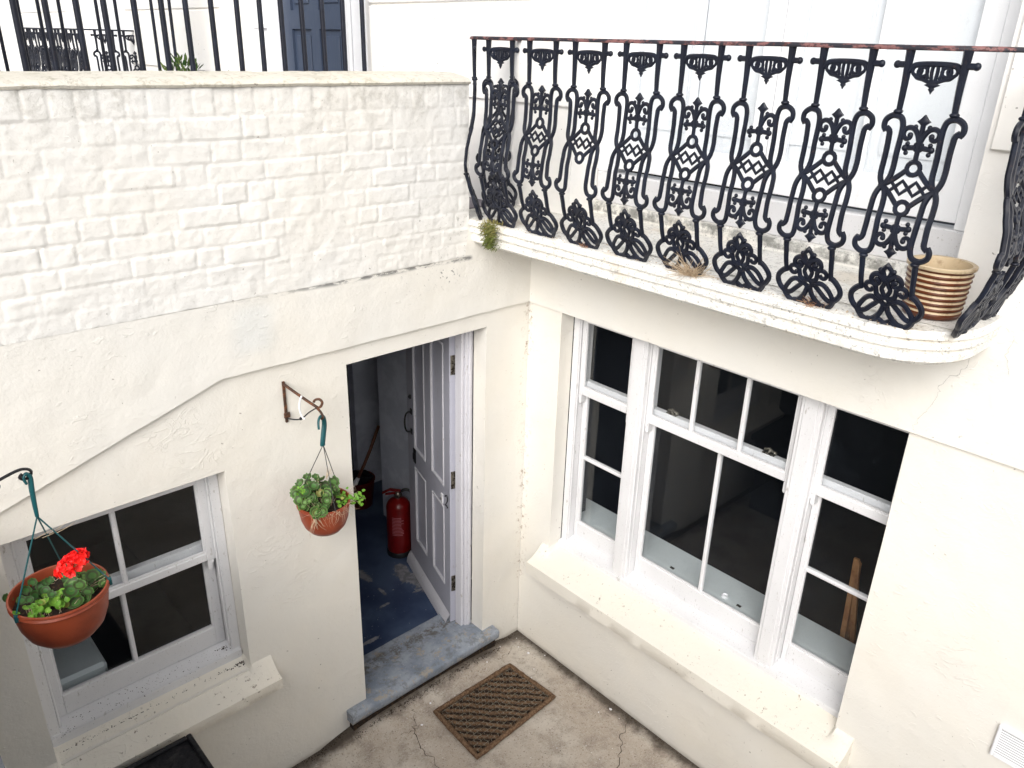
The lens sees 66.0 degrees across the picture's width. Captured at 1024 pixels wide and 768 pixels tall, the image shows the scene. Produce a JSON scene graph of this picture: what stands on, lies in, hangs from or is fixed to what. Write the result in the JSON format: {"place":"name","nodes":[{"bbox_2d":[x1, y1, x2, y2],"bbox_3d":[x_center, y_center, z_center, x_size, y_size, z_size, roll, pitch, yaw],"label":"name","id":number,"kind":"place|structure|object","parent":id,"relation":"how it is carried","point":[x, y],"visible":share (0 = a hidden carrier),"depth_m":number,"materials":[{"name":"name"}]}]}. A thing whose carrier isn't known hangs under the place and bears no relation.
{"place":"outdoors","nodes":[
{"label":"outdoors","id":0,"kind":"place"},
{"bbox_2d":[52,636,107,690],"bbox_3d":[-2.041,1.625,3.509,0.505,0.910,0.310,-19,31,-39],"label":"pale cabinet","id":1,"kind":"object","parent":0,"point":[81,662],"visible":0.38,"depth_m":3.38,"materials":[{"name":"paint"}]},
{"bbox_2d":[126,733,213,767],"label":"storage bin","id":2,"kind":"object","parent":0,"point":[186,751],"visible":1,"depth_m":3.27,"materials":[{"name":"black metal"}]},
{"bbox_2d":[159,52,203,70],"bbox_3d":[-1.996,-1.679,4.854,0.332,0.678,0.311,-19,31,-39],"label":"potted shrub","id":3,"kind":"object","parent":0,"point":[178,62],"visible":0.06,"depth_m":4.73,"materials":[{"name":"green plant"}]},
{"bbox_2d":[350,424,471,654],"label":"corridor floor","id":4,"kind":"structure","parent":0,"point":[395,602],"depth_m":5.21,"materials":[{"name":"blue carpet"}]},
{"bbox_2d":[352,470,374,509],"bbox_3d":[-1.172,0.814,6.082,0.243,0.262,0.240,-19,31,-39],"label":"bucket","id":5,"kind":"object","parent":4,"relation":"on","point":[366,481],"visible":0.55,"depth_m":6.03,"materials":[{"name":"red plastic"}]},
{"bbox_2d":[353,425,379,487],"bbox_3d":[-1.102,0.548,5.941,0.272,0.453,0.044,-19,31,-39],"label":"broom","id":6,"kind":"object","parent":5,"relation":"in","point":[356,481],"visible":0.93,"depth_m":5.94,"materials":[{"name":"brown wood"}]},
{"bbox_2d":[382,488,410,558],"bbox_3d":[-0.786,0.947,5.473,0.174,0.519,0.174,-19,31,-39],"label":"fire extinguisher","id":7,"kind":"object","parent":4,"relation":"on","point":[398,524],"visible":0.84,"depth_m":5.41,"materials":[{"name":"red metal"}]},
{"bbox_2d":[293,630,698,767],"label":"ground","id":8,"kind":"structure","parent":0,"point":[603,732],"depth_m":4.27,"materials":[{"name":"concrete"}]},
{"bbox_2d":[0,756,4,767],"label":"retaining wall","id":9,"kind":"structure","parent":8,"relation":"on","point":[2,764],"depth_m":1.76,"materials":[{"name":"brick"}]},
{"bbox_2d":[0,468,32,486],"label":"scroll bracket","id":10,"kind":"object","parent":9,"relation":"attached to","point":[16,471],"visible":1,"depth_m":2.33,"materials":[{"name":"black metal"}]},
{"bbox_2d":[2,472,112,648],"bbox_3d":[-1.446,0.537,2.475,0.297,0.607,0.293,-19,31,-39],"label":"hanging basket","id":11,"kind":"object","parent":10,"relation":"hanging from","point":[63,602],"visible":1,"depth_m":2.48,"materials":[{"name":"plastic"}]},
{"bbox_2d":[0,71,530,767],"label":"entrance wall","id":12,"kind":"structure","parent":8,"relation":"on","point":[196,267],"depth_m":3.27,"materials":[{"name":"beige paint"}]},
{"bbox_2d":[0,474,241,747],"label":"sash window","id":13,"kind":"structure","parent":12,"relation":"in","point":[59,706],"depth_m":3.37,"materials":[{"name":"white paint"}]},
{"bbox_2d":[61,646,244,751],"bbox_3d":[-1.531,1.400,3.435,0.778,0.154,0.205,-19,31,-39],"label":"sill debris","id":14,"kind":"object","parent":12,"relation":"on","point":[241,662],"visible":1,"depth_m":3.50,"materials":[{"name":"soil"}]},
{"bbox_2d":[0,0,370,70],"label":"neighbouring house","id":15,"kind":"structure","parent":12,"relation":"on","point":[224,13],"depth_m":6.07,"materials":[{"name":"white paint"}]},
{"bbox_2d":[0,0,22,70],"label":"far window","id":16,"kind":"structure","parent":15,"relation":"in","point":[4,4],"depth_m":11.01,"materials":[{"name":"white paint"}]},
{"bbox_2d":[24,27,139,71],"bbox_3d":[-4.379,-3.166,7.997,0.577,0.800,2.390,-19,31,-39],"label":"balcony railing","id":17,"kind":"object","parent":15,"relation":"on","point":[36,52],"visible":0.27,"depth_m":7.38,"materials":[{"name":"black metal"}]},
{"bbox_2d":[86,0,133,70],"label":"french window","id":18,"kind":"structure","parent":15,"relation":"in","point":[90,4],"depth_m":8.16,"materials":[{"name":"white paint"}]},
{"bbox_2d":[283,0,347,70],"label":"front door","id":19,"kind":"structure","parent":15,"relation":"in","point":[333,38],"depth_m":5.46,"materials":[{"name":"blue paint"}]},
{"bbox_2d":[282,381,323,422],"bbox_3d":[-0.874,0.095,3.310,0.205,0.190,0.026,11,25,20],"label":"wall bracket","id":20,"kind":"object","parent":12,"relation":"attached to","point":[286,412],"depth_m":3.30,"materials":[{"name":"metal"}]},
{"bbox_2d":[289,415,365,536],"bbox_3d":[-0.788,0.390,3.361,0.312,0.549,0.284,-19,31,-39],"label":"hanging basket","id":21,"kind":"object","parent":20,"relation":"hanging from","point":[323,508],"visible":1,"depth_m":3.36,"materials":[{"name":"ceramic"}]},
{"bbox_2d":[404,336,455,621],"bbox_3d":[-0.506,0.476,4.793,0.095,1.942,0.766,-10,26,-25],"label":"basement door","id":22,"kind":"structure","parent":12,"relation":"attached to","point":[430,375],"depth_m":4.78,"materials":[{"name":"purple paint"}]},
{"bbox_2d":[469,197,487,208],"bbox_3d":[-2.343,-1.050,4.322,3.100,0.065,3.340,-19,31,-39],"label":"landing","id":23,"kind":"object","parent":12,"relation":"on","point":[471,205],"depth_m":4.15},
{"bbox_2d":[0,0,177,70],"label":"entrance railing","id":24,"kind":"object","parent":23,"relation":"on","point":[4,54],"visible":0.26,"depth_m":5.48,"materials":[{"name":"black metal"}]},
{"bbox_2d":[9,0,366,70],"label":"entrance railing","id":25,"kind":"object","parent":23,"relation":"on","point":[50,33],"visible":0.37,"depth_m":3.93,"materials":[{"name":"black metal"}]},
{"bbox_2d":[292,630,692,767],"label":"dirt crumbs","id":26,"kind":"object","parent":8,"relation":"on","point":[509,637],"visible":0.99,"depth_m":4.44,"materials":[{"name":"soil"}]},
{"bbox_2d":[367,646,619,759],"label":"paint chips","id":27,"kind":"object","parent":8,"relation":"on","point":[538,718],"visible":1,"depth_m":4.44,"materials":[{"name":"white paint"}]},
{"bbox_2d":[433,663,555,760],"bbox_3d":[-0.088,1.813,4.440,0.660,0.034,0.452,-19,31,-39],"label":"doormat","id":28,"kind":"object","parent":8,"relation":"on","point":[481,718],"visible":1,"depth_m":4.43,"materials":[{"name":"fabric"}]},
{"bbox_2d":[368,0,1023,767],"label":"terraced house","id":29,"kind":"structure","parent":8,"relation":"on","point":[724,486],"depth_m":3.47,"materials":[{"name":"beige paint"}]},
{"bbox_2d":[477,217,508,251],"bbox_3d":[-0.076,-0.690,3.635,0.140,0.142,0.173,-19,31,-39],"label":"moss clump","id":30,"kind":"object","parent":29,"relation":"attached to","point":[489,231],"visible":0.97,"depth_m":3.59,"materials":[{"name":"green plant"}]},
{"bbox_2d":[660,247,722,280],"bbox_3d":[0.645,-0.437,2.871,0.211,0.128,0.225,-1,23,-6],"label":"dry grass tuft","id":31,"kind":"object","parent":29,"relation":"on","point":[687,271],"visible":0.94,"depth_m":2.87,"materials":[{"name":"beige plant"}]},
{"bbox_2d":[509,228,917,328],"bbox_3d":[0.703,-0.542,3.216,0.596,0.003,2.039,-19,31,-39],"label":"balcony debris","id":32,"kind":"object","parent":29,"relation":"on","point":[718,279],"visible":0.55,"depth_m":2.83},
{"bbox_2d":[558,317,909,717],"bbox_3d":[0.994,0.501,3.885,0.349,1.460,2.000,-19,31,-39],"label":"sash window","id":33,"kind":"structure","parent":29,"relation":"in","point":[767,631],"depth_m":3.85,"materials":[{"name":"white paint"}]},
{"bbox_2d":[464,36,1023,337],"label":"balcony railing","id":34,"kind":"object","parent":29,"relation":"on","point":[999,289],"visible":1,"depth_m":2.59,"materials":[{"name":"black metal"}]},
{"bbox_2d":[593,0,1022,278],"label":"french window","id":35,"kind":"structure","parent":29,"relation":"in","point":[907,22],"depth_m":3.04,"materials":[{"name":"white paint"}]},
{"bbox_2d":[797,296,827,308],"bbox_3d":[0.982,-0.272,2.567,0.099,0.048,0.113,-19,31,-39],"label":"dry grass tuft","id":36,"kind":"object","parent":29,"relation":"on","point":[810,304],"visible":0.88,"depth_m":2.57,"materials":[{"name":"beige plant"}]},
{"bbox_2d":[840,557,861,643],"bbox_3d":[1.704,1.386,3.930,0.156,1.222,0.179,-19,31,-39],"label":"wooden easel","id":37,"kind":"object","parent":29,"relation":"in","point":[848,627],"visible":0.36,"depth_m":3.79,"materials":[{"name":"brown wood"}]},
{"bbox_2d":[902,254,978,320],"bbox_3d":[1.342,-0.303,2.487,0.213,0.168,0.202,-6,24,-17],"label":"striped pot","id":38,"kind":"object","parent":29,"relation":"on","point":[943,285],"visible":0.9,"depth_m":2.42,"materials":[{"name":"brown ceramic"}]},
{"bbox_2d":[989,724,1023,767],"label":"wall vent","id":39,"kind":"object","parent":29,"relation":"attached to","point":[1007,747],"depth_m":2.87,"materials":[{"name":"white plastic"}]}
]}

